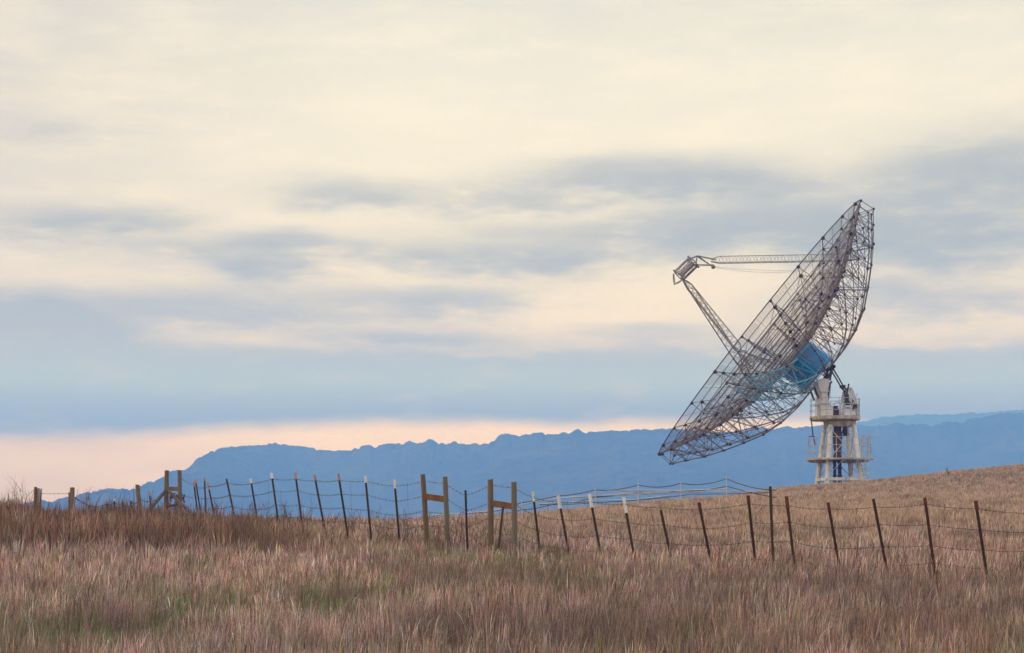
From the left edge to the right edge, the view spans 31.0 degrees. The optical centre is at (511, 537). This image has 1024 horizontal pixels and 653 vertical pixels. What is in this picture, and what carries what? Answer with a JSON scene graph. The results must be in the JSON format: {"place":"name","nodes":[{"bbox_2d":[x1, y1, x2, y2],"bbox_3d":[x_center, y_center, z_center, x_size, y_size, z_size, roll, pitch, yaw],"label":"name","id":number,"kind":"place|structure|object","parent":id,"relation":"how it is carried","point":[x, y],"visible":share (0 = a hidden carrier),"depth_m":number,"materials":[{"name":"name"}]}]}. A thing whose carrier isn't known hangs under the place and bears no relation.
{"place":"outdoors","nodes":[
{"label":"outdoors","id":0,"kind":"place"},
{"bbox_2d":[0,462,1023,652],"bbox_3d":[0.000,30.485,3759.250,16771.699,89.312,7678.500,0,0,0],"label":"ground","id":1,"kind":"structure","parent":0,"point":[443,605],"depth_m":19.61,"materials":[{"name":"brown plant"}]},
{"bbox_2d":[10,478,33,505],"bbox_3d":[-13.833,-1.047,51.992,0.792,1.452,0.560,0,0,16],"label":"dry weed","id":2,"kind":"object","parent":1,"relation":"on","point":[20,493],"visible":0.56,"depth_m":51.99,"materials":[{"name":"brown plant"}]},
{"bbox_2d":[34,487,41,511],"bbox_3d":[-12.855,-0.684,50.011,0.229,1.404,0.108,0,0,0],"label":"corner post","id":3,"kind":"object","parent":1,"relation":"on","point":[37,492],"visible":0.34,"depth_m":49.98,"materials":[{"name":"wood"}]},
{"bbox_2d":[68,487,74,511],"bbox_3d":[-11.947,-0.658,50.014,0.182,1.435,0.152,0,0,0],"label":"corner post","id":4,"kind":"object","parent":1,"relation":"on","point":[71,494],"visible":0.35,"depth_m":49.95,"materials":[{"name":"brown wood"}]},
{"bbox_2d":[78,486,91,507],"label":"dry weed","id":5,"kind":"object","parent":1,"relation":"on","point":[88,499],"visible":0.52,"depth_m":52.06,"materials":[{"name":"brown plant"}]},
{"bbox_2d":[88,499,131,508],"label":"wire fence","id":6,"kind":"object","parent":1,"relation":"on","point":[114,500],"visible":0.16,"depth_m":73.99,"materials":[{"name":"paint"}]},
{"bbox_2d":[135,484,141,507],"bbox_3d":[-11.494,-0.874,57.000,0.278,1.553,0.127,0,0,0],"label":"corner post","id":7,"kind":"object","parent":1,"relation":"on","point":[137,487],"visible":0.37,"depth_m":56.94,"materials":[{"name":"brown wood"}]},
{"bbox_2d":[149,470,192,513],"bbox_3d":[-9.968,-1.109,55.278,1.561,2.044,5.714,0,0,-4],"label":"timber fence brace","id":8,"kind":"object","parent":1,"relation":"on","point":[165,492],"visible":0.53,"depth_m":57.74,"materials":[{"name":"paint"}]},
{"bbox_2d":[166,493,184,511],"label":"dry weed","id":9,"kind":"object","parent":1,"relation":"on","point":[171,498],"visible":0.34,"depth_m":57.84,"materials":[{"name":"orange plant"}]},
{"bbox_2d":[42,472,422,541],"bbox_3d":[-10.871,-0.725,54.224,6.664,2.495,32.654,0,0,-21],"label":"barbed wire fence","id":10,"kind":"object","parent":1,"relation":"on","point":[365,481],"visible":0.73,"depth_m":44.98,"materials":[{"name":"metal"}]},
{"bbox_2d":[242,497,265,515],"bbox_3d":[-6.857,-0.578,49.034,0.781,1.012,0.464,0,0,-27],"label":"dry weed","id":11,"kind":"object","parent":1,"relation":"on","point":[253,509],"visible":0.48,"depth_m":49.01,"materials":[{"name":"brown plant"}]},
{"bbox_2d":[278,497,292,524],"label":"dry weed","id":12,"kind":"object","parent":1,"relation":"on","point":[284,511],"visible":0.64,"depth_m":45.99,"materials":[{"name":"brown plant"}]},
{"bbox_2d":[293,498,316,528],"bbox_3d":[-4.947,-0.428,43.992,0.561,1.042,0.292,0,0,-27],"label":"dry weed","id":13,"kind":"object","parent":1,"relation":"on","point":[305,514],"visible":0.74,"depth_m":43.99,"materials":[{"name":"brown plant"}]},
{"bbox_2d":[327,513,340,533],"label":"dry weed","id":14,"kind":"object","parent":1,"relation":"on","point":[333,522],"visible":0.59,"depth_m":43.06,"materials":[{"name":"brown plant"}]},
{"bbox_2d":[346,507,360,542],"bbox_3d":[-3.613,-0.246,42.003,0.364,0.911,0.329,0,0,0],"label":"dry weed","id":15,"kind":"object","parent":1,"relation":"on","point":[352,523],"visible":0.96,"depth_m":41.96,"materials":[{"name":"brown plant"}]},
{"bbox_2d":[367,503,386,541],"bbox_3d":[-2.981,-0.249,40.859,0.386,1.045,0.491,0,0,9],"label":"dry weed","id":16,"kind":"object","parent":1,"relation":"on","point":[377,526],"visible":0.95,"depth_m":40.89,"materials":[{"name":"brown plant"}]},
{"bbox_2d":[382,514,396,541],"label":"dry weed","id":17,"kind":"object","parent":1,"relation":"on","point":[386,530],"visible":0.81,"depth_m":41.02,"materials":[{"name":"brown plant"}]},
{"bbox_2d":[399,513,418,541],"bbox_3d":[-2.321,-0.176,41.087,0.468,0.986,0.411,0,0,0],"label":"dry weed","id":18,"kind":"object","parent":1,"relation":"on","point":[407,527],"visible":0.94,"depth_m":41.05,"materials":[{"name":"brown plant"}]},
{"bbox_2d":[417,516,442,551],"bbox_3d":[-1.740,-0.062,39.926,0.594,0.885,0.460,0,0,-29],"label":"dry weed","id":19,"kind":"object","parent":1,"relation":"on","point":[433,531],"visible":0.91,"depth_m":39.94,"materials":[{"name":"brown plant"}]},
{"bbox_2d":[420,474,449,548],"bbox_3d":[-1.656,-0.366,40.136,0.699,2.055,0.159,0,0,16],"label":"timber fence brace","id":20,"kind":"object","parent":1,"relation":"on","point":[432,497],"visible":0.74,"depth_m":40.08,"materials":[{"name":"brown wood"}]},
{"bbox_2d":[443,508,471,550],"bbox_3d":[-1.237,-0.148,40.019,0.690,1.103,0.466,0,0,15],"label":"dry weed","id":21,"kind":"object","parent":1,"relation":"on","point":[456,532],"visible":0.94,"depth_m":39.98,"materials":[{"name":"brown plant"}]},
{"bbox_2d":[427,481,503,553],"bbox_3d":[-0.970,-0.291,39.376,0.388,1.951,2.548,0,0,-42],"label":"barbed wire fence","id":22,"kind":"object","parent":1,"relation":"on","point":[467,526],"visible":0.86,"depth_m":39.59,"materials":[{"name":"metal"}]},
{"bbox_2d":[474,523,487,554],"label":"dry weed","id":23,"kind":"object","parent":1,"relation":"on","point":[481,536],"visible":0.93,"depth_m":38.97,"materials":[{"name":"brown plant"}]},
{"bbox_2d":[488,479,516,556],"bbox_3d":[-0.197,-0.255,38.827,0.659,1.974,0.134,0,0,17],"label":"timber fence brace","id":24,"kind":"object","parent":1,"relation":"on","point":[492,504],"visible":0.71,"depth_m":38.79,"materials":[{"name":"brown wood"}]},
{"bbox_2d":[501,526,511,549],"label":"dry weed","id":25,"kind":"object","parent":1,"relation":"on","point":[505,541],"visible":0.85,"depth_m":39.00,"materials":[{"name":"brown plant"}]},
{"bbox_2d":[552,540,567,556],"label":"dry weed","id":26,"kind":"object","parent":1,"relation":"on","point":[556,546],"visible":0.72,"depth_m":35.09,"materials":[{"name":"brown plant"}]},
{"bbox_2d":[428,476,776,515],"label":"white rail fence","id":27,"kind":"object","parent":1,"relation":"on","point":[680,491],"visible":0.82,"depth_m":124.98,"materials":[{"name":"white painted metal"}]},
{"bbox_2d":[494,485,1023,584],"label":"barbed wire fence","id":28,"kind":"object","parent":1,"relation":"on","point":[771,523],"visible":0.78,"depth_m":31.82,"materials":[{"name":"metal"}]},
{"bbox_2d":[658,199,874,484],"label":"radio telescope","id":29,"kind":"object","parent":1,"relation":"on","point":[804,367],"visible":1,"depth_m":255.44,"materials":[{"name":"metal"}]},
{"bbox_2d":[895,550,910,571],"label":"dry weed","id":30,"kind":"object","parent":1,"relation":"on","point":[904,560],"visible":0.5,"depth_m":30.51,"materials":[{"name":"brown plant"}]},
{"bbox_2d":[1014,547,1023,576],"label":"dry weed","id":31,"kind":"object","parent":1,"relation":"on","point":[1020,561],"visible":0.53,"depth_m":29.99,"materials":[{"name":"brown plant"}]},
{"bbox_2d":[0,0,1023,503],"label":"sky","id":32,"kind":"structure","parent":0,"point":[333,225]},
{"bbox_2d":[24,412,1023,520],"bbox_3d":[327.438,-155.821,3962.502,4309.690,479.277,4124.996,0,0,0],"label":"hills","id":33,"kind":"structure","parent":0,"point":[541,465],"depth_m":4792.29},
{"bbox_2d":[93,489,107,494],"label":"hilltop tree","id":34,"kind":"object","parent":33,"relation":"on","point":[100,491],"visible":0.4,"depth_m":3891.50,"materials":[{"name":"blue plant"}]},
{"bbox_2d":[122,489,130,494],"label":"hilltop tree","id":35,"kind":"object","parent":33,"relation":"on","point":[125,491],"visible":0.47,"depth_m":3987.73,"materials":[{"name":"blue plant"}]},
{"bbox_2d":[856,410,1023,426],"bbox_3d":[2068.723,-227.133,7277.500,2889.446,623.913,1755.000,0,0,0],"label":"hills","id":36,"kind":"structure","parent":0,"point":[929,420],"depth_m":7677.85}
]}

